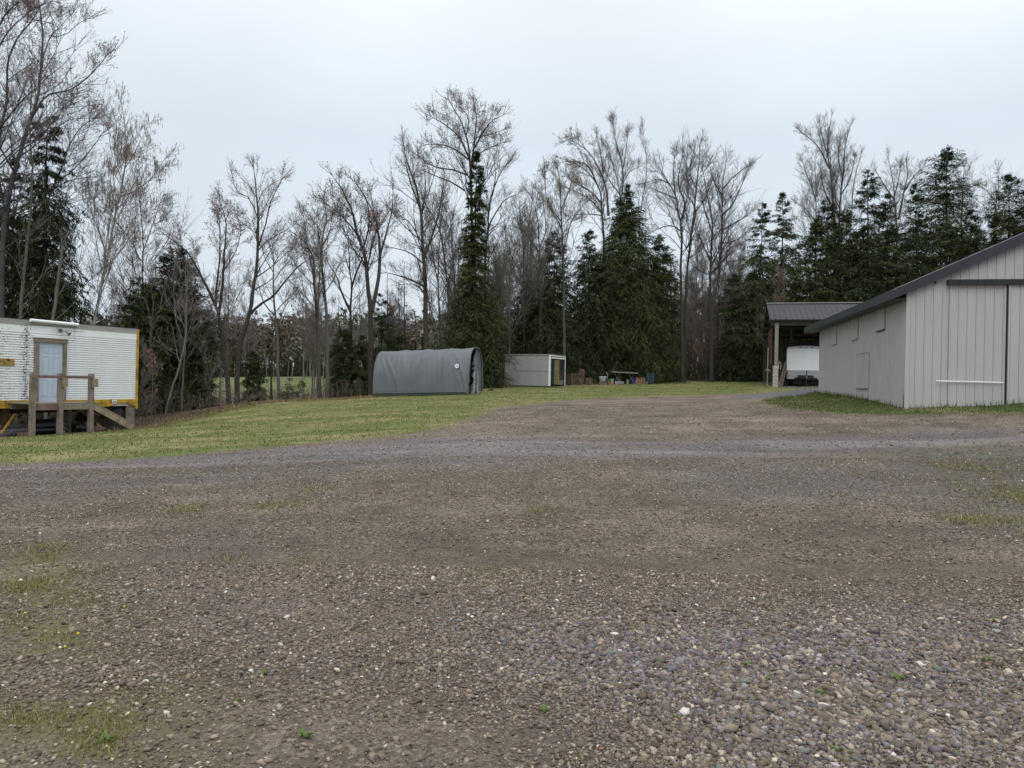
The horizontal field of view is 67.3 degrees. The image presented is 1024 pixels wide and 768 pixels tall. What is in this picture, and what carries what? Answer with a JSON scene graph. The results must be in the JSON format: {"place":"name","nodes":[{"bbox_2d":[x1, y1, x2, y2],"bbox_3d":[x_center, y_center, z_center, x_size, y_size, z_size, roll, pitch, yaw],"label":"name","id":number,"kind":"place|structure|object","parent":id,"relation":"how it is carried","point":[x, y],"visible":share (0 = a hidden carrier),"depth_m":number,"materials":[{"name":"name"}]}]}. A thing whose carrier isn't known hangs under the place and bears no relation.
{"place":"outdoors","nodes":[
{"label":"outdoors","id":0,"kind":"place"},
{"bbox_2d":[0,372,1023,767],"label":"ground","id":1,"kind":"structure","parent":0,"point":[556,442],"depth_m":8.69,"materials":[{"name":"gravel"}]},
{"bbox_2d":[0,170,35,423],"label":"spruce tree","id":2,"kind":"object","parent":1,"relation":"on","point":[9,239],"visible":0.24,"depth_m":34.08,"materials":[{"name":"green plant"}]},
{"bbox_2d":[0,67,57,429],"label":"bare tree","id":3,"kind":"object","parent":1,"relation":"on","point":[24,269],"visible":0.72,"depth_m":32.46,"materials":[{"name":"grey plant"}]},
{"bbox_2d":[0,156,57,423],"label":"spruce tree","id":4,"kind":"object","parent":1,"relation":"on","point":[18,184],"visible":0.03,"depth_m":35.91,"materials":[{"name":"green plant"}]},
{"bbox_2d":[0,94,105,423],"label":"spruce tree","id":5,"kind":"object","parent":1,"relation":"on","point":[41,297],"visible":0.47,"depth_m":34.74,"materials":[{"name":"green plant"}]},
{"bbox_2d":[0,0,120,251],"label":"bare tree","id":6,"kind":"object","parent":1,"relation":"on","point":[7,102],"visible":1,"depth_m":30.94,"materials":[{"name":"brown plant"}]},
{"bbox_2d":[0,0,127,316],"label":"bare tree","id":7,"kind":"object","parent":1,"relation":"on","point":[6,214],"visible":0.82,"depth_m":33.56,"materials":[{"name":"brown plant"}]},
{"bbox_2d":[0,317,138,436],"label":"storage trailer","id":8,"kind":"object","parent":1,"relation":"on","point":[108,356],"visible":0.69,"depth_m":26.91,"materials":[{"name":"white paint"}]},
{"bbox_2d":[8,373,133,435],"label":"wooden platform","id":9,"kind":"structure","parent":1,"relation":"on","point":[89,408],"depth_m":25.51,"materials":[{"name":"brown wood"}]},
{"bbox_2d":[44,227,99,418],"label":"bare tree","id":10,"kind":"object","parent":1,"relation":"on","point":[56,293],"visible":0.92,"depth_m":32.76,"materials":[{"name":"grey plant"}]},
{"bbox_2d":[0,55,170,270],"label":"bare tree","id":11,"kind":"object","parent":1,"relation":"on","point":[108,123],"visible":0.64,"depth_m":36.77,"materials":[{"name":"grey plant"}]},
{"bbox_2d":[17,207,161,326],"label":"bare tree","id":12,"kind":"object","parent":1,"relation":"on","point":[98,272],"visible":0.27,"depth_m":38.41,"materials":[{"name":"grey plant"}]},
{"bbox_2d":[9,383,221,432],"bbox_3d":[-22.065,0.911,33.702,17.024,2.637,11.025,1,0,0],"label":"brush","id":13,"kind":"object","parent":1,"relation":"on","point":[144,413],"visible":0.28,"depth_m":32.83,"materials":[{"name":"brown plant"}]},
{"bbox_2d":[71,79,181,324],"bbox_3d":[-18.099,-6.193,36.138,4.902,16.092,4.805,1,0,-22],"label":"birch tree","id":14,"kind":"object","parent":1,"relation":"on","point":[127,154],"visible":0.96,"depth_m":35.94,"materials":[{"name":"grey plant"}]},
{"bbox_2d":[111,276,168,415],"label":"hemlock tree","id":15,"kind":"object","parent":1,"relation":"on","point":[125,307],"visible":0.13,"depth_m":37.69,"materials":[{"name":"green plant"}]},
{"bbox_2d":[70,158,225,336],"bbox_3d":[-19.762,-5.204,40.413,9.405,13.705,6.432,1,0,-35],"label":"bare tree","id":16,"kind":"object","parent":1,"relation":"on","point":[137,255],"visible":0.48,"depth_m":40.58,"materials":[{"name":"grey plant"}]},
{"bbox_2d":[134,336,164,419],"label":"beech tree","id":17,"kind":"object","parent":1,"relation":"on","point":[147,358],"visible":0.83,"depth_m":33.26,"materials":[{"name":"brown plant"}]},
{"bbox_2d":[121,254,177,415],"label":"bare tree","id":18,"kind":"object","parent":1,"relation":"on","point":[151,331],"visible":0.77,"depth_m":35.49,"materials":[{"name":"grey plant"}]},
{"bbox_2d":[121,284,184,416],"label":"hemlock tree","id":19,"kind":"object","parent":1,"relation":"on","point":[164,386],"visible":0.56,"depth_m":37.21,"materials":[{"name":"green plant"}]},
{"bbox_2d":[143,251,196,415],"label":"bare tree","id":20,"kind":"object","parent":1,"relation":"on","point":[176,376],"visible":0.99,"depth_m":33.98,"materials":[{"name":"grey plant"}]},
{"bbox_2d":[106,246,241,411],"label":"pine tree","id":21,"kind":"object","parent":1,"relation":"on","point":[168,258],"visible":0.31,"depth_m":39.52,"materials":[{"name":"green plant"}]},
{"bbox_2d":[164,248,206,413],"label":"bare tree","id":22,"kind":"object","parent":1,"relation":"on","point":[180,348],"visible":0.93,"depth_m":34.49,"materials":[{"name":"grey plant"}]},
{"bbox_2d":[166,263,207,412],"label":"bare tree","id":23,"kind":"object","parent":1,"relation":"on","point":[191,328],"visible":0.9,"depth_m":34.97,"materials":[{"name":"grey plant"}]},
{"bbox_2d":[176,323,219,410],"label":"hemlock tree","id":24,"kind":"object","parent":1,"relation":"on","point":[193,363],"visible":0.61,"depth_m":38.20,"materials":[{"name":"green plant"}]},
{"bbox_2d":[148,180,263,404],"bbox_3d":[-14.706,-4.269,37.950,5.551,11.006,5.116,1,0,-34],"label":"bare tree","id":25,"kind":"object","parent":1,"relation":"on","point":[215,305],"visible":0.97,"depth_m":37.77,"materials":[{"name":"grey plant"}]},
{"bbox_2d":[190,326,239,406],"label":"bare tree","id":26,"kind":"object","parent":1,"relation":"on","point":[209,377],"visible":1,"depth_m":35.00,"materials":[{"name":"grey plant"}]},
{"bbox_2d":[208,238,273,361],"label":"bare tree","id":27,"kind":"object","parent":1,"relation":"on","point":[227,322],"visible":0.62,"depth_m":58.33,"materials":[{"name":"grey plant"}]},
{"bbox_2d":[111,377,372,427],"bbox_3d":[-9.128,0.458,40.860,6.018,2.740,27.958,1,0,33],"label":"brush","id":28,"kind":"object","parent":1,"relation":"on","point":[287,391],"visible":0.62,"depth_m":35.94,"materials":[{"name":"brown plant"}]},
{"bbox_2d":[229,278,271,372],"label":"bare tree","id":29,"kind":"object","parent":1,"relation":"on","point":[248,339],"visible":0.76,"depth_m":53.19,"materials":[{"name":"grey plant"}]},
{"bbox_2d":[240,351,270,401],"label":"spruce tree","id":30,"kind":"object","parent":1,"relation":"on","point":[255,377],"visible":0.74,"depth_m":38.34,"materials":[{"name":"green plant"}]},
{"bbox_2d":[219,153,327,403],"bbox_3d":[-11.669,-5.117,37.982,5.990,12.755,4.210,1,0,0],"label":"bare tree","id":31,"kind":"object","parent":1,"relation":"on","point":[240,344],"visible":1,"depth_m":37.94,"materials":[{"name":"grey plant"}]},
{"bbox_2d":[241,222,311,399],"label":"bare tree","id":32,"kind":"object","parent":1,"relation":"on","point":[277,338],"visible":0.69,"depth_m":41.97,"materials":[{"name":"grey plant"}]},
{"bbox_2d":[281,269,334,397],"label":"bare tree","id":33,"kind":"object","parent":1,"relation":"on","point":[307,350],"visible":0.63,"depth_m":50.54,"materials":[{"name":"grey plant"}]},
{"bbox_2d":[265,194,352,398],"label":"bare tree","id":34,"kind":"object","parent":1,"relation":"on","point":[315,297],"visible":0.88,"depth_m":40.89,"materials":[{"name":"grey plant"}]},
{"bbox_2d":[280,184,358,397],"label":"bare tree","id":35,"kind":"object","parent":1,"relation":"on","point":[329,209],"visible":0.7,"depth_m":41.92,"materials":[{"name":"grey plant"}]},
{"bbox_2d":[322,328,364,397],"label":"hemlock tree","id":36,"kind":"object","parent":1,"relation":"on","point":[342,364],"visible":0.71,"depth_m":43.18,"materials":[{"name":"green plant"}]},
{"bbox_2d":[323,222,377,387],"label":"bare tree","id":37,"kind":"object","parent":1,"relation":"on","point":[350,316],"visible":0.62,"depth_m":43.98,"materials":[{"name":"grey plant"}]},
{"bbox_2d":[305,161,405,395],"bbox_3d":[-8.511,-5.742,41.688,5.327,12.965,4.806,1,0,-20],"label":"bare tree","id":38,"kind":"object","parent":1,"relation":"on","point":[366,264],"visible":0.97,"depth_m":41.41,"materials":[{"name":"brown plant"}]},
{"bbox_2d":[343,335,376,396],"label":"hemlock tree","id":39,"kind":"object","parent":1,"relation":"on","point":[359,372],"visible":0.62,"depth_m":42.76,"materials":[{"name":"green plant"}]},
{"bbox_2d":[348,273,378,378],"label":"bare tree","id":40,"kind":"object","parent":1,"relation":"on","point":[364,326],"visible":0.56,"depth_m":47.70,"materials":[{"name":"grey plant"}]},
{"bbox_2d":[361,293,400,379],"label":"hemlock tree","id":41,"kind":"object","parent":1,"relation":"on","point":[381,318],"visible":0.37,"depth_m":44.93,"materials":[{"name":"green plant"}]},
{"bbox_2d":[103,380,691,430],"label":"edge grass","id":42,"kind":"structure","parent":1,"relation":"on","point":[247,404],"depth_m":32.82,"materials":[{"name":"green plant"}]},
{"bbox_2d":[0,381,818,466],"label":"lawn grass","id":43,"kind":"structure","parent":1,"relation":"on","point":[324,423],"depth_m":25.20,"materials":[{"name":"green plant"}]},
{"bbox_2d":[76,304,745,380],"bbox_3d":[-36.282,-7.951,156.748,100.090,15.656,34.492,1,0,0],"label":"woods","id":44,"kind":"object","parent":1,"relation":"on","point":[413,343],"visible":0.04,"depth_m":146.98,"materials":[{"name":"plant"}]},
{"bbox_2d":[367,123,454,349],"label":"bare tree","id":45,"kind":"object","parent":1,"relation":"on","point":[424,262],"visible":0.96,"depth_m":44.92,"materials":[{"name":"grey plant"}]},
{"bbox_2d":[372,347,482,396],"bbox_3d":[-4.288,-0.599,39.984,5.019,2.677,3.169,1,0,12],"label":"fabric shelter","id":46,"kind":"object","parent":1,"relation":"on","point":[429,372],"visible":0.98,"depth_m":38.69,"materials":[{"name":"grey fabric"}]},
{"bbox_2d":[390,190,465,348],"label":"bare tree","id":47,"kind":"object","parent":1,"relation":"on","point":[437,292],"visible":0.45,"depth_m":54.08,"materials":[{"name":"grey plant"}]},
{"bbox_2d":[399,166,490,343],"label":"bare tree","id":48,"kind":"object","parent":1,"relation":"on","point":[441,239],"visible":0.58,"depth_m":49.89,"materials":[{"name":"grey plant"}]},
{"bbox_2d":[419,197,483,340],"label":"bare tree","id":49,"kind":"object","parent":1,"relation":"on","point":[449,244],"visible":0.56,"depth_m":50.84,"materials":[{"name":"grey plant"}]},
{"bbox_2d":[408,84,519,292],"bbox_3d":[-3.278,-9.525,49.023,6.945,19.739,7.385,1,0,-42],"label":"bare tree","id":50,"kind":"object","parent":1,"relation":"on","point":[463,128],"visible":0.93,"depth_m":48.94,"materials":[{"name":"grey plant"}]},
{"bbox_2d":[429,150,521,388],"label":"fir tree","id":51,"kind":"object","parent":1,"relation":"on","point":[471,330],"visible":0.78,"depth_m":46.06,"materials":[{"name":"green plant"}]},
{"bbox_2d":[460,197,520,319],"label":"bare tree","id":52,"kind":"object","parent":1,"relation":"on","point":[488,244],"visible":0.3,"depth_m":52.71,"materials":[{"name":"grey plant"}]},
{"bbox_2d":[468,146,534,319],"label":"bare tree","id":53,"kind":"object","parent":1,"relation":"on","point":[492,194],"visible":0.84,"depth_m":49.82,"materials":[{"name":"grey plant"}]},
{"bbox_2d":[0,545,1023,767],"bbox_3d":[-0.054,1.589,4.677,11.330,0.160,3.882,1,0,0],"label":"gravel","id":54,"kind":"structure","parent":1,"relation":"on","point":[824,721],"depth_m":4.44,"materials":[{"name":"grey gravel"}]},
{"bbox_2d":[0,444,1023,767],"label":"sparse grass","id":55,"kind":"structure","parent":1,"relation":"on","point":[136,716],"depth_m":5.68,"materials":[{"name":"green plant"}]},
{"bbox_2d":[487,223,557,353],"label":"bare tree","id":56,"kind":"object","parent":1,"relation":"on","point":[511,280],"visible":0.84,"depth_m":51.21,"materials":[{"name":"grey plant"}]},
{"bbox_2d":[505,279,544,353],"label":"hemlock tree","id":57,"kind":"object","parent":1,"relation":"on","point":[517,340],"visible":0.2,"depth_m":53.47,"materials":[{"name":"green plant"}]},
{"bbox_2d":[481,187,572,353],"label":"bare tree","id":58,"kind":"object","parent":1,"relation":"on","point":[533,227],"visible":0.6,"depth_m":52.65,"materials":[{"name":"grey plant"}]},
{"bbox_2d":[503,354,565,386],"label":"shed","id":59,"kind":"structure","parent":1,"relation":"on","point":[540,370],"depth_m":48.69,"materials":[{"name":"metal"}]},
{"bbox_2d":[499,175,594,353],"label":"bare tree","id":60,"kind":"object","parent":1,"relation":"on","point":[536,251],"visible":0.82,"depth_m":51.94,"materials":[{"name":"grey plant"}]},
{"bbox_2d":[514,232,601,384],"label":"hemlock tree","id":61,"kind":"object","parent":1,"relation":"on","point":[551,329],"visible":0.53,"depth_m":52.35,"materials":[{"name":"green plant"}]},
{"bbox_2d":[529,154,597,385],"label":"bare tree","id":62,"kind":"object","parent":1,"relation":"on","point":[560,187],"visible":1,"depth_m":50.48,"materials":[{"name":"grey plant"}]},
{"bbox_2d":[561,229,627,383],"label":"hemlock tree","id":63,"kind":"object","parent":1,"relation":"on","point":[590,356],"visible":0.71,"depth_m":53.77,"materials":[{"name":"green plant"}]},
{"bbox_2d":[549,123,658,285],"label":"bare tree","id":64,"kind":"object","parent":1,"relation":"on","point":[601,176],"visible":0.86,"depth_m":57.93,"materials":[{"name":"grey plant"}]},
{"bbox_2d":[595,106,655,252],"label":"bare tree","id":65,"kind":"object","parent":1,"relation":"on","point":[612,125],"visible":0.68,"depth_m":58.95,"materials":[{"name":"grey plant"}]},
{"bbox_2d":[568,183,705,383],"bbox_3d":[8.640,-5.582,55.193,10.580,18.019,11.316,1,0,0],"label":"hemlock tree","id":66,"kind":"object","parent":1,"relation":"on","point":[628,328],"visible":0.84,"depth_m":53.92,"materials":[{"name":"green plant"}]},
{"bbox_2d":[639,234,693,381],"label":"hemlock tree","id":67,"kind":"object","parent":1,"relation":"on","point":[673,307],"visible":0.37,"depth_m":55.45,"materials":[{"name":"green plant"}]},
{"bbox_2d":[631,139,733,382],"bbox_3d":[11.841,-8.859,53.595,7.592,17.752,5.084,1,0,34],"label":"bare tree","id":68,"kind":"object","parent":1,"relation":"on","point":[674,191],"visible":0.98,"depth_m":53.89,"materials":[{"name":"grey plant"}]},
{"bbox_2d":[606,330,762,379],"bbox_3d":[13.292,-2.376,60.711,15.946,4.823,14.343,1,0,0],"label":"brush","id":69,"kind":"object","parent":1,"relation":"on","point":[692,363],"visible":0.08,"depth_m":58.59,"materials":[{"name":"brown plant"}]},
{"bbox_2d":[647,125,729,381],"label":"bare tree","id":70,"kind":"object","parent":1,"relation":"on","point":[687,267],"visible":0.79,"depth_m":54.40,"materials":[{"name":"grey plant"}]},
{"bbox_2d":[674,228,726,379],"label":"bare tree","id":71,"kind":"object","parent":1,"relation":"on","point":[696,290],"visible":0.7,"depth_m":58.98,"materials":[{"name":"brown plant"}]},
{"bbox_2d":[687,292,716,380],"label":"beech tree","id":72,"kind":"object","parent":1,"relation":"on","point":[699,305],"visible":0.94,"depth_m":56.36,"materials":[{"name":"brown plant"}]},
{"bbox_2d":[678,209,742,376],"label":"bare tree","id":73,"kind":"object","parent":1,"relation":"on","point":[722,276],"visible":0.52,"depth_m":58.14,"materials":[{"name":"brown plant"}]},
{"bbox_2d":[686,141,762,381],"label":"bare tree","id":74,"kind":"object","parent":1,"relation":"on","point":[722,189],"visible":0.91,"depth_m":55.12,"materials":[{"name":"brown plant"}]},
{"bbox_2d":[674,157,774,381],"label":"bare tree","id":75,"kind":"object","parent":1,"relation":"on","point":[710,257],"visible":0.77,"depth_m":54.94,"materials":[{"name":"brown plant"}]},
{"bbox_2d":[703,272,762,381],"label":"hemlock tree","id":76,"kind":"object","parent":1,"relation":"on","point":[734,337],"visible":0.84,"depth_m":55.66,"materials":[{"name":"green plant"}]},
{"bbox_2d":[715,201,791,381],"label":"hemlock tree","id":77,"kind":"object","parent":1,"relation":"on","point":[754,290],"visible":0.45,"depth_m":56.44,"materials":[{"name":"green plant"}]},
{"bbox_2d":[754,265,790,365],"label":"beech tree","id":78,"kind":"object","parent":1,"relation":"on","point":[780,282],"visible":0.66,"depth_m":52.47,"materials":[{"name":"brown plant"}]},
{"bbox_2d":[750,192,810,348],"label":"hemlock tree","id":79,"kind":"object","parent":1,"relation":"on","point":[788,249],"visible":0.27,"depth_m":57.76,"materials":[{"name":"green plant"}]},
{"bbox_2d":[786,346,818,386],"bbox_3d":[18.411,-1.069,48.295,2.212,2.560,5.670,1,0,19],"label":"cargo trailer","id":80,"kind":"object","parent":1,"relation":"on","point":[802,362],"visible":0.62,"depth_m":46.95,"materials":[{"name":"white paint"}]},
{"bbox_2d":[762,302,861,386],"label":"pole shed","id":81,"kind":"structure","parent":1,"relation":"on","point":[793,320],"depth_m":48.18,"materials":[{"name":"metal"}]},
{"bbox_2d":[786,217,853,339],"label":"hemlock tree","id":82,"kind":"object","parent":1,"relation":"on","point":[822,293],"visible":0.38,"depth_m":57.17,"materials":[{"name":"green plant"}]},
{"bbox_2d":[787,143,855,290],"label":"bare tree","id":83,"kind":"object","parent":1,"relation":"on","point":[815,193],"visible":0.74,"depth_m":63.95,"materials":[{"name":"brown plant"}]},
{"bbox_2d":[796,199,854,303],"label":"hemlock tree","id":84,"kind":"object","parent":1,"relation":"on","point":[830,224],"visible":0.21,"depth_m":59.60,"materials":[{"name":"green plant"}]},
{"bbox_2d":[793,108,871,299],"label":"bare tree","id":85,"kind":"object","parent":1,"relation":"on","point":[828,147],"visible":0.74,"depth_m":65.90,"materials":[{"name":"brown plant"}]},
{"bbox_2d":[822,208,872,301],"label":"hemlock tree","id":86,"kind":"object","parent":1,"relation":"on","point":[847,217],"visible":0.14,"depth_m":60.67,"materials":[{"name":"green plant"}]},
{"bbox_2d":[810,117,889,290],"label":"bare tree","id":87,"kind":"object","parent":1,"relation":"on","point":[840,203],"visible":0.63,"depth_m":66.41,"materials":[{"name":"brown plant"}]},
{"bbox_2d":[826,227,897,303],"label":"hemlock tree","id":88,"kind":"object","parent":1,"relation":"on","point":[854,294],"visible":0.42,"depth_m":57.80,"materials":[{"name":"green plant"}]},
{"bbox_2d":[844,169,891,298],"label":"hemlock tree","id":89,"kind":"object","parent":1,"relation":"on","point":[866,193],"visible":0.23,"depth_m":63.77,"materials":[{"name":"green plant"}]},
{"bbox_2d":[852,220,920,301],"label":"hemlock tree","id":90,"kind":"object","parent":1,"relation":"on","point":[891,281],"visible":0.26,"depth_m":58.32,"materials":[{"name":"green plant"}]},
{"bbox_2d":[863,193,910,296],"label":"hemlock tree","id":91,"kind":"object","parent":1,"relation":"on","point":[884,216],"visible":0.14,"depth_m":62.43,"materials":[{"name":"green plant"}]},
{"bbox_2d":[871,147,933,287],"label":"bare tree","id":92,"kind":"object","parent":1,"relation":"on","point":[903,196],"visible":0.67,"depth_m":69.96,"materials":[{"name":"brown plant"}]},
{"bbox_2d":[804,232,1023,408],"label":"barn","id":93,"kind":"structure","parent":1,"relation":"on","point":[953,333],"depth_m":21.81,"materials":[{"name":"grey metal"}]},
{"bbox_2d":[947,284,1006,406],"bbox_3d":[13.055,-1.015,21.606,1.444,3.587,0.033,1,0,11],"label":"sliding door","id":94,"kind":"structure","parent":93,"relation":"in","point":[977,313],"depth_m":21.61,"materials":[{"name":"grey metal"}]},
{"bbox_2d":[1006,284,1023,404],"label":"sliding door","id":95,"kind":"structure","parent":93,"relation":"in","point":[1015,344],"depth_m":21.38,"materials":[{"name":"grey metal"}]},
{"bbox_2d":[888,182,942,280],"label":"hemlock tree","id":96,"kind":"object","parent":1,"relation":"on","point":[914,187],"visible":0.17,"depth_m":62.70,"materials":[{"name":"green plant"}]},
{"bbox_2d":[886,219,947,288],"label":"hemlock tree","id":97,"kind":"object","parent":1,"relation":"on","point":[918,256],"visible":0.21,"depth_m":58.65,"materials":[{"name":"green plant"}]},
{"bbox_2d":[911,217,968,277],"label":"hemlock tree","id":98,"kind":"object","parent":1,"relation":"on","point":[947,242],"visible":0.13,"depth_m":58.80,"materials":[{"name":"green plant"}]},
{"bbox_2d":[891,144,991,278],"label":"hemlock tree","id":99,"kind":"object","parent":1,"relation":"on","point":[946,156],"visible":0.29,"depth_m":61.68,"materials":[{"name":"green plant"}]},
{"bbox_2d":[946,226,989,263],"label":"hemlock tree","id":100,"kind":"object","parent":1,"relation":"on","point":[975,243],"visible":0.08,"depth_m":57.90,"materials":[{"name":"green plant"}]},
{"bbox_2d":[970,172,1023,248],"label":"hemlock tree","id":101,"kind":"object","parent":1,"relation":"on","point":[1012,228],"visible":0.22,"depth_m":59.77,"materials":[{"name":"green plant"}]},
{"bbox_2d":[0,455,1023,564],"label":"gravel","id":102,"kind":"structure","parent":0,"point":[445,526],"depth_m":9.72,"materials":[{"name":"grey gravel"}]},
{"bbox_2d":[0,0,1023,370],"label":"sky","id":103,"kind":"structure","parent":0,"point":[311,82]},
{"bbox_2d":[1,398,1023,469],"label":"gravel","id":104,"kind":"structure","parent":0,"point":[596,430],"depth_m":17.45,"materials":[{"name":"grey gravel"}]},
{"bbox_2d":[762,389,1022,415],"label":"grass","id":105,"kind":"structure","parent":0,"point":[823,395],"depth_m":23.71,"materials":[{"name":"green plant"}]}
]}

